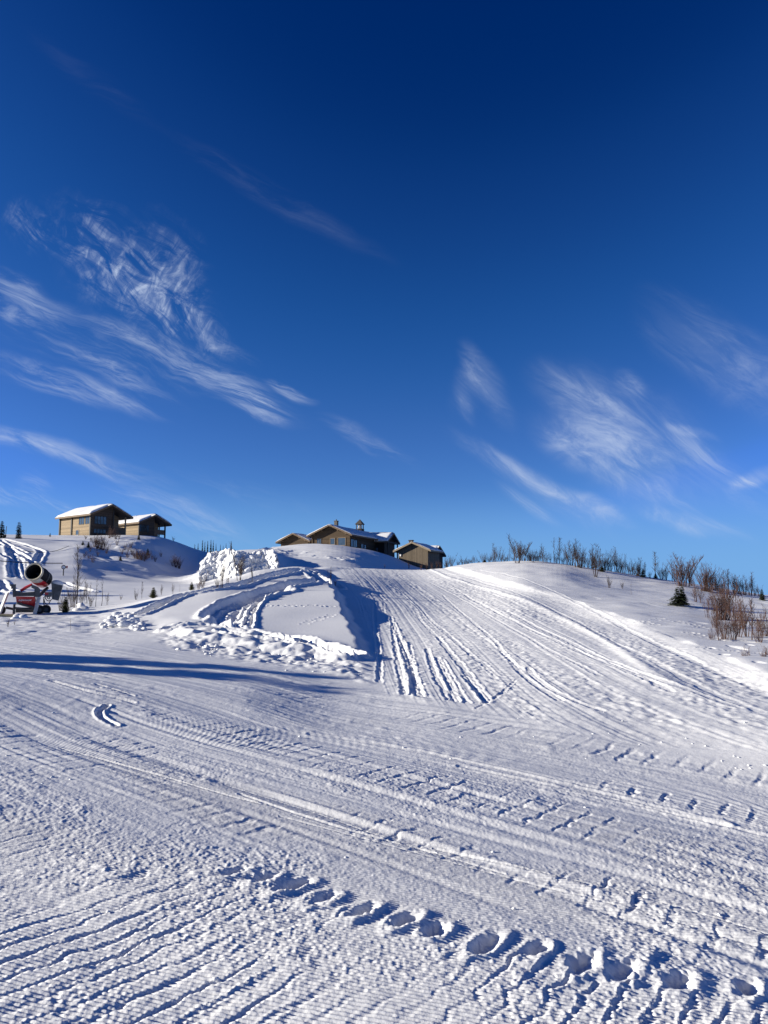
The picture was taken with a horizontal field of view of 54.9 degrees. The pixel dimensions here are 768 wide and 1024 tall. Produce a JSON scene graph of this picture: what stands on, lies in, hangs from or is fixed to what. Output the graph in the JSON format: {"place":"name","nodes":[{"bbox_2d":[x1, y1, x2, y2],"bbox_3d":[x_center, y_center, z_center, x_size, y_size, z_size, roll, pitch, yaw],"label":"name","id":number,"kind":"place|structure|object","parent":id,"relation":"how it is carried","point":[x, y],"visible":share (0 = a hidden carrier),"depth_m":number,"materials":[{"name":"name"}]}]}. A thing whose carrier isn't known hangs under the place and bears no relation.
{"place":"outdoors","nodes":[
{"label":"outdoors","id":0,"kind":"place"},
{"bbox_2d":[3,561,62,563],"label":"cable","id":1,"kind":"object","parent":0,"point":[30,562],"visible":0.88,"depth_m":65.60,"materials":[{"name":"black"}]},
{"bbox_2d":[0,534,767,1023],"bbox_3d":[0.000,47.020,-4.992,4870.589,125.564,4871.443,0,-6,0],"label":"snow ground","id":2,"kind":"structure","parent":0,"point":[216,836],"depth_m":5.82,"materials":[{"name":"white snow"}]},
{"bbox_2d":[0,521,4,537],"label":"spruce tree","id":3,"kind":"object","parent":2,"relation":"on","point":[1,530],"visible":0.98,"depth_m":108.41,"materials":[{"name":"green plant"}]},
{"bbox_2d":[15,522,21,538],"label":"spruce tree","id":4,"kind":"object","parent":2,"relation":"on","point":[19,532],"visible":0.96,"depth_m":108.95,"materials":[{"name":"green plant"}]},
{"bbox_2d":[0,561,62,614],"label":"snow cannon","id":5,"kind":"object","parent":2,"relation":"on","point":[36,573],"visible":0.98,"depth_m":27.66,"materials":[{"name":"red metal"}]},
{"bbox_2d":[61,597,69,612],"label":"juniper bush","id":6,"kind":"object","parent":2,"relation":"on","point":[64,607],"visible":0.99,"depth_m":28.30,"materials":[{"name":"green plant"}]},
{"bbox_2d":[66,587,75,606],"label":"bare shrub","id":7,"kind":"object","parent":2,"relation":"on","point":[70,597],"visible":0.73,"depth_m":32.16,"materials":[{"name":"brown plant"}]},
{"bbox_2d":[69,575,77,607],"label":"bare shrub","id":8,"kind":"object","parent":2,"relation":"on","point":[75,594],"visible":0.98,"depth_m":31.25,"materials":[{"name":"brown plant"}]},
{"bbox_2d":[73,545,83,605],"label":"bare shrub","id":9,"kind":"object","parent":2,"relation":"on","point":[78,572],"visible":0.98,"depth_m":32.73,"materials":[{"name":"brown plant"}]},
{"bbox_2d":[78,584,87,602],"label":"bare shrub","id":10,"kind":"object","parent":2,"relation":"on","point":[83,596],"visible":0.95,"depth_m":33.41,"materials":[{"name":"brown plant"}]},
{"bbox_2d":[83,582,91,602],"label":"bare shrub","id":11,"kind":"object","parent":2,"relation":"on","point":[85,588],"visible":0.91,"depth_m":34.26,"materials":[{"name":"brown plant"}]},
{"bbox_2d":[55,503,132,534],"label":"log cabin","id":12,"kind":"object","parent":2,"relation":"on","point":[95,520],"visible":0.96,"depth_m":129.87,"materials":[{"name":"brown wood"}]},
{"bbox_2d":[79,516,83,524],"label":"window","id":13,"kind":"structure","parent":12,"relation":"in","point":[81,519],"depth_m":128.97,"materials":[{"name":"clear glass"}]},
{"bbox_2d":[85,516,89,523],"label":"window","id":14,"kind":"structure","parent":12,"relation":"in","point":[87,518],"depth_m":127.90,"materials":[{"name":"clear glass"}]},
{"bbox_2d":[93,529,105,533],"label":"window","id":15,"kind":"structure","parent":12,"relation":"in","point":[99,532],"depth_m":128.31,"materials":[{"name":"blue glass"}]},
{"bbox_2d":[94,516,106,524],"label":"window","id":16,"kind":"structure","parent":12,"relation":"in","point":[104,522],"depth_m":128.64,"materials":[{"name":"blue glass"}]},
{"bbox_2d":[92,535,100,548],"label":"bare shrub","id":17,"kind":"object","parent":2,"relation":"on","point":[96,545],"visible":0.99,"depth_m":101.99,"materials":[{"name":"brown plant"}]},
{"bbox_2d":[95,536,105,549],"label":"bare shrub","id":18,"kind":"object","parent":2,"relation":"on","point":[99,546],"visible":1,"depth_m":101.88,"materials":[{"name":"brown plant"}]},
{"bbox_2d":[109,523,117,536],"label":"bare shrub","id":19,"kind":"object","parent":2,"relation":"on","point":[112,531],"visible":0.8,"depth_m":117.77,"materials":[{"name":"brown plant"}]},
{"bbox_2d":[132,549,147,559],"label":"bare shrub","id":20,"kind":"object","parent":2,"relation":"on","point":[142,554],"visible":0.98,"depth_m":97.10,"materials":[{"name":"brown plant"}]},
{"bbox_2d":[138,551,148,560],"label":"bare shrub","id":21,"kind":"object","parent":2,"relation":"on","point":[144,556],"visible":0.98,"depth_m":97.39,"materials":[{"name":"brown plant"}]},
{"bbox_2d":[118,513,171,537],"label":"log cabin","id":22,"kind":"object","parent":2,"relation":"on","point":[147,525],"visible":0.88,"depth_m":143.31,"materials":[{"name":"brown wood"}]},
{"bbox_2d":[139,524,149,531],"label":"window","id":23,"kind":"structure","parent":22,"relation":"in","point":[143,526],"depth_m":142.01,"materials":[{"name":"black glass"}]},
{"bbox_2d":[149,587,157,597],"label":"juniper bush","id":24,"kind":"object","parent":2,"relation":"on","point":[152,594],"visible":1,"depth_m":29.80,"materials":[{"name":"green plant"}]},
{"bbox_2d":[171,556,180,567],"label":"bare shrub","id":25,"kind":"object","parent":2,"relation":"on","point":[175,562],"visible":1,"depth_m":106.63,"materials":[{"name":"brown plant"}]},
{"bbox_2d":[220,561,225,587],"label":"bare shrub","id":26,"kind":"object","parent":2,"relation":"on","point":[223,570],"visible":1,"depth_m":30.15,"materials":[{"name":"brown plant"}]},
{"bbox_2d":[230,545,246,580],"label":"bare shrub","id":27,"kind":"object","parent":2,"relation":"on","point":[240,571],"visible":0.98,"depth_m":32.17,"materials":[{"name":"brown plant"}]},
{"bbox_2d":[199,548,279,581],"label":"snow bank","id":28,"kind":"structure","parent":2,"relation":"on","point":[211,563],"depth_m":73.11,"materials":[{"name":"white snow"}]},
{"bbox_2d":[275,533,311,545],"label":"shed","id":29,"kind":"structure","parent":2,"relation":"on","point":[294,538],"depth_m":149.10,"materials":[{"name":"brown wood"}]},
{"bbox_2d":[306,519,377,550],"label":"lodge","id":30,"kind":"structure","parent":2,"relation":"on","point":[336,534],"depth_m":145.59,"materials":[{"name":"brown wood"}]},
{"bbox_2d":[330,538,334,544],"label":"window","id":31,"kind":"structure","parent":30,"relation":"in","point":[332,540],"depth_m":144.69,"materials":[{"name":"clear glass"}]},
{"bbox_2d":[338,537,345,545],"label":"window","id":32,"kind":"structure","parent":30,"relation":"in","point":[341,541],"depth_m":143.91,"materials":[{"name":"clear glass"}]},
{"bbox_2d":[368,532,399,558],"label":"lodge wing","id":33,"kind":"structure","parent":2,"relation":"on","point":[386,542],"depth_m":156.43,"materials":[{"name":"brown wood"}]},
{"bbox_2d":[5,602,766,980],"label":"snow clods","id":34,"kind":"object","parent":2,"relation":"on","point":[131,622],"visible":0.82,"depth_m":22.19,"materials":[{"name":"white snow"}]},
{"bbox_2d":[393,540,443,568],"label":"barn","id":35,"kind":"structure","parent":2,"relation":"on","point":[411,552],"depth_m":139.88,"materials":[{"name":"brown wood"}]},
{"bbox_2d":[430,545,445,567],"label":"dark house","id":36,"kind":"structure","parent":2,"relation":"on","point":[441,555],"depth_m":149.01,"materials":[{"name":"brown wood"}]},
{"bbox_2d":[447,555,455,566],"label":"bare shrub","id":37,"kind":"object","parent":2,"relation":"on","point":[451,561],"visible":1,"depth_m":49.77,"materials":[{"name":"brown plant"}]},
{"bbox_2d":[491,547,501,561],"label":"bare shrub","id":38,"kind":"object","parent":2,"relation":"on","point":[494,552],"visible":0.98,"depth_m":47.87,"materials":[{"name":"brown plant"}]},
{"bbox_2d":[507,534,523,562],"bbox_3d":[8.045,2.223,44.752,1.028,2.033,1.612,0,-6,-3],"label":"bare birch","id":39,"kind":"object","parent":2,"relation":"on","point":[514,551],"visible":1,"depth_m":44.51,"materials":[{"name":"brown plant"}]},
{"bbox_2d":[514,539,531,560],"bbox_3d":[8.748,2.417,46.063,1.236,1.511,0.751,1,-6,-8],"label":"bare birch","id":40,"kind":"object","parent":2,"relation":"on","point":[524,548],"visible":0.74,"depth_m":46.11,"materials":[{"name":"brown plant"}]},
{"bbox_2d":[540,546,545,561],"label":"bare shrub","id":41,"kind":"object","parent":2,"relation":"on","point":[543,559],"visible":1,"depth_m":45.46,"materials":[{"name":"brown plant"}]},
{"bbox_2d":[555,538,561,563],"bbox_3d":[10.691,2.385,45.231,0.578,1.729,0.486,2,-6,-17],"label":"bare birch","id":42,"kind":"object","parent":2,"relation":"on","point":[559,550],"visible":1,"depth_m":45.21,"materials":[{"name":"brown plant"}]},
{"bbox_2d":[563,541,570,564],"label":"bare shrub","id":43,"kind":"object","parent":2,"relation":"on","point":[567,556],"visible":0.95,"depth_m":44.32,"materials":[{"name":"brown plant"}]},
{"bbox_2d":[563,544,579,564],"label":"bare shrub","id":44,"kind":"object","parent":2,"relation":"on","point":[570,559],"visible":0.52,"depth_m":44.99,"materials":[{"name":"brown plant"}]},
{"bbox_2d":[567,538,580,566],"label":"bare shrub","id":45,"kind":"object","parent":2,"relation":"on","point":[574,547],"visible":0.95,"depth_m":43.68,"materials":[{"name":"brown plant"}]},
{"bbox_2d":[571,544,585,567],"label":"bare shrub","id":46,"kind":"object","parent":2,"relation":"on","point":[579,564],"visible":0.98,"depth_m":43.43,"materials":[{"name":"brown plant"}]},
{"bbox_2d":[590,544,594,568],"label":"bare shrub","id":47,"kind":"object","parent":2,"relation":"on","point":[592,559],"visible":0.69,"depth_m":43.52,"materials":[{"name":"brown plant"}]},
{"bbox_2d":[588,543,601,576],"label":"bare shrub","id":48,"kind":"object","parent":2,"relation":"on","point":[596,562],"visible":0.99,"depth_m":40.71,"materials":[{"name":"brown plant"}]},
{"bbox_2d":[592,554,606,570],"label":"bare shrub","id":49,"kind":"object","parent":2,"relation":"on","point":[597,563],"visible":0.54,"depth_m":42.82,"materials":[{"name":"brown plant"}]},
{"bbox_2d":[600,548,612,567],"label":"bare shrub","id":50,"kind":"object","parent":2,"relation":"on","point":[605,559],"visible":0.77,"depth_m":45.40,"materials":[{"name":"brown plant"}]},
{"bbox_2d":[601,553,613,570],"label":"bare shrub","id":51,"kind":"object","parent":2,"relation":"on","point":[608,564],"visible":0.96,"depth_m":45.28,"materials":[{"name":"brown plant"}]},
{"bbox_2d":[606,554,617,570],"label":"bare shrub","id":52,"kind":"object","parent":2,"relation":"on","point":[611,565],"visible":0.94,"depth_m":45.26,"materials":[{"name":"brown plant"}]},
{"bbox_2d":[612,550,618,569],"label":"bare shrub","id":53,"kind":"object","parent":2,"relation":"on","point":[614,558],"visible":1,"depth_m":45.16,"materials":[{"name":"brown plant"}]},
{"bbox_2d":[610,553,624,572],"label":"bare shrub","id":54,"kind":"object","parent":2,"relation":"on","point":[618,566],"visible":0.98,"depth_m":45.06,"materials":[{"name":"brown plant"}]},
{"bbox_2d":[615,554,631,572],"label":"bare shrub","id":55,"kind":"object","parent":2,"relation":"on","point":[623,567],"visible":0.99,"depth_m":45.04,"materials":[{"name":"brown plant"}]},
{"bbox_2d":[631,558,642,575],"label":"bare shrub","id":56,"kind":"object","parent":2,"relation":"on","point":[638,567],"visible":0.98,"depth_m":44.01,"materials":[{"name":"brown plant"}]},
{"bbox_2d":[640,569,645,576],"bbox_3d":[15.221,3.606,43.524,0.474,0.578,0.489,-5,-8,39],"label":"fir tree","id":57,"kind":"object","parent":2,"relation":"on","point":[642,573],"visible":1,"depth_m":43.49,"materials":[{"name":"green plant"}]},
{"bbox_2d":[652,552,659,578],"bbox_3d":[16.281,3.214,44.460,0.587,1.756,0.493,-3,-7,26],"label":"bare birch","id":58,"kind":"object","parent":2,"relation":"on","point":[655,564],"visible":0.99,"depth_m":44.40,"materials":[{"name":"brown plant"}]},
{"bbox_2d":[655,564,666,578],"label":"bare shrub","id":59,"kind":"object","parent":2,"relation":"on","point":[662,572],"visible":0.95,"depth_m":44.24,"materials":[{"name":"brown plant"}]},
{"bbox_2d":[660,566,670,579],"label":"bare shrub","id":60,"kind":"object","parent":2,"relation":"on","point":[666,574],"visible":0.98,"depth_m":44.18,"materials":[{"name":"brown plant"}]},
{"bbox_2d":[667,587,692,605],"bbox_3d":[12.248,3.532,30.614,1.152,0.853,1.155,-3,-7,25],"label":"spruce tree","id":61,"kind":"object","parent":2,"relation":"on","point":[681,600],"visible":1,"depth_m":30.51,"materials":[{"name":"green plant"}]},
{"bbox_2d":[664,554,698,586],"bbox_3d":[15.881,3.197,39.819,1.439,1.819,1.624,1,-6,-11],"label":"bare shrub","id":62,"kind":"object","parent":2,"relation":"on","point":[681,575],"visible":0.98,"depth_m":39.74,"materials":[{"name":"brown plant"}]},
{"bbox_2d":[673,553,703,586],"bbox_3d":[16.449,3.119,39.982,1.656,2.024,1.006,-2,-7,21],"label":"bare birch","id":63,"kind":"object","parent":2,"relation":"on","point":[688,572],"visible":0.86,"depth_m":40.04,"materials":[{"name":"brown plant"}]},
{"bbox_2d":[691,580,699,601],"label":"bare shrub","id":64,"kind":"object","parent":2,"relation":"on","point":[695,592],"visible":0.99,"depth_m":32.91,"materials":[{"name":"brown plant"}]},
{"bbox_2d":[697,584,703,602],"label":"bare shrub","id":65,"kind":"object","parent":2,"relation":"on","point":[699,594],"visible":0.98,"depth_m":32.69,"materials":[{"name":"brown plant"}]},
{"bbox_2d":[690,562,712,591],"bbox_3d":[16.839,3.425,38.957,1.482,1.676,1.133,3,-7,-27],"label":"bare shrub","id":66,"kind":"object","parent":2,"relation":"on","point":[703,583],"visible":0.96,"depth_m":38.71,"materials":[{"name":"brown plant"}]},
{"bbox_2d":[702,599,710,616],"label":"bare shrub","id":67,"kind":"object","parent":2,"relation":"on","point":[707,607],"visible":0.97,"depth_m":26.51,"materials":[{"name":"brown plant"}]},
{"bbox_2d":[699,563,721,591],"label":"bare shrub","id":68,"kind":"object","parent":2,"relation":"on","point":[708,585],"visible":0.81,"depth_m":38.69,"materials":[{"name":"brown plant"}]},
{"bbox_2d":[710,597,718,617],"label":"bare shrub","id":69,"kind":"object","parent":2,"relation":"on","point":[712,605],"visible":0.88,"depth_m":26.22,"materials":[{"name":"brown plant"}]},
{"bbox_2d":[706,564,723,590],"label":"bare shrub","id":70,"kind":"object","parent":2,"relation":"on","point":[714,579],"visible":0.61,"depth_m":39.96,"materials":[{"name":"brown plant"}]},
{"bbox_2d":[708,604,723,627],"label":"bare shrub","id":71,"kind":"object","parent":2,"relation":"on","point":[715,617],"visible":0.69,"depth_m":22.28,"materials":[{"name":"brown plant"}]},
{"bbox_2d":[713,615,722,640],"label":"bare shrub","id":72,"kind":"object","parent":2,"relation":"on","point":[717,631],"visible":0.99,"depth_m":19.04,"materials":[{"name":"brown plant"}]},
{"bbox_2d":[714,575,725,592],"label":"bare shrub","id":73,"kind":"object","parent":2,"relation":"on","point":[719,583],"visible":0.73,"depth_m":38.74,"materials":[{"name":"brown plant"}]},
{"bbox_2d":[701,578,739,619],"bbox_3d":[11.823,3.126,26.170,1.025,1.555,1.157,1,-6,-6],"label":"bare shrub","id":74,"kind":"object","parent":2,"relation":"on","point":[719,599],"visible":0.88,"depth_m":26.11,"materials":[{"name":"brown plant"}]},
{"bbox_2d":[706,584,737,619],"bbox_3d":[12.093,3.213,26.306,1.045,1.404,0.926,5,-8,-36],"label":"bare shrub","id":75,"kind":"object","parent":2,"relation":"on","point":[725,604],"visible":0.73,"depth_m":26.16,"materials":[{"name":"brown plant"}]},
{"bbox_2d":[711,606,734,638],"bbox_3d":[8.994,2.959,19.596,0.551,1.056,0.748,0,-6,1],"label":"bare shrub","id":76,"kind":"object","parent":2,"relation":"on","point":[725,631],"visible":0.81,"depth_m":19.55,"materials":[{"name":"brown plant"}]},
{"bbox_2d":[717,570,740,616],"bbox_3d":[12.801,3.063,27.422,0.837,1.886,0.578,-1,-6,10],"label":"bare shrub","id":77,"kind":"object","parent":2,"relation":"on","point":[725,586],"visible":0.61,"depth_m":27.44,"materials":[{"name":"brown plant"}]},
{"bbox_2d":[725,572,739,592],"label":"bare shrub","id":78,"kind":"object","parent":2,"relation":"on","point":[732,581],"visible":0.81,"depth_m":40.13,"materials":[{"name":"brown plant"}]},
{"bbox_2d":[720,590,745,625],"bbox_3d":[11.131,3.078,23.381,0.902,1.316,0.670,4,-7,-33],"label":"bare shrub","id":79,"kind":"object","parent":2,"relation":"on","point":[733,612],"visible":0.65,"depth_m":23.35,"materials":[{"name":"brown plant"}]},
{"bbox_2d":[721,607,746,639],"bbox_3d":[9.239,2.978,19.525,0.526,1.003,0.609,1,-6,-12],"label":"bare shrub","id":80,"kind":"object","parent":2,"relation":"on","point":[730,627],"visible":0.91,"depth_m":19.54,"materials":[{"name":"brown plant"}]},
{"bbox_2d":[733,575,747,594],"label":"bare shrub","id":81,"kind":"object","parent":2,"relation":"on","point":[739,587],"visible":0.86,"depth_m":40.03,"materials":[{"name":"brown plant"}]},
{"bbox_2d":[731,606,750,637],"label":"bare shrub","id":82,"kind":"object","parent":2,"relation":"on","point":[739,624],"visible":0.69,"depth_m":20.19,"materials":[{"name":"brown plant"}]},
{"bbox_2d":[734,600,749,627],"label":"bare shrub","id":83,"kind":"object","parent":2,"relation":"on","point":[740,612],"visible":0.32,"depth_m":22.89,"materials":[{"name":"brown plant"}]},
{"bbox_2d":[739,579,750,594],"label":"bare shrub","id":84,"kind":"object","parent":2,"relation":"on","point":[745,587],"visible":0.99,"depth_m":39.83,"materials":[{"name":"brown plant"}]},
{"bbox_2d":[738,591,752,636],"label":"bare shrub","id":85,"kind":"object","parent":2,"relation":"on","point":[745,619],"visible":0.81,"depth_m":20.36,"materials":[{"name":"brown plant"}]},
{"bbox_2d":[744,573,754,595],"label":"bare shrub","id":86,"kind":"object","parent":2,"relation":"on","point":[751,580],"visible":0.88,"depth_m":40.40,"materials":[{"name":"brown plant"}]},
{"bbox_2d":[744,598,756,639],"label":"bare shrub","id":87,"kind":"object","parent":2,"relation":"on","point":[752,620],"visible":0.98,"depth_m":19.89,"materials":[{"name":"brown plant"}]},
{"bbox_2d":[749,611,764,630],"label":"bare shrub","id":88,"kind":"object","parent":2,"relation":"on","point":[757,620],"visible":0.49,"depth_m":22.14,"materials":[{"name":"brown plant"}]},
{"bbox_2d":[749,615,765,642],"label":"bare shrub","id":89,"kind":"object","parent":2,"relation":"on","point":[761,632],"visible":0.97,"depth_m":18.38,"materials":[{"name":"brown plant"}]},
{"bbox_2d":[754,604,767,635],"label":"bare shrub","id":90,"kind":"object","parent":2,"relation":"on","point":[759,622],"visible":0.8,"depth_m":20.61,"materials":[{"name":"brown plant"}]},
{"bbox_2d":[759,590,764,600],"bbox_3d":[18.866,4.178,36.873,0.467,0.670,0.459,2,-7,-18],"label":"fir tree","id":91,"kind":"object","parent":2,"relation":"on","point":[762,596],"visible":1,"depth_m":36.83,"materials":[{"name":"green plant"}]},
{"bbox_2d":[0,0,767,594],"label":"sky","id":92,"kind":"structure","parent":0,"point":[460,277],"materials":[{"name":"blue"}]}
]}

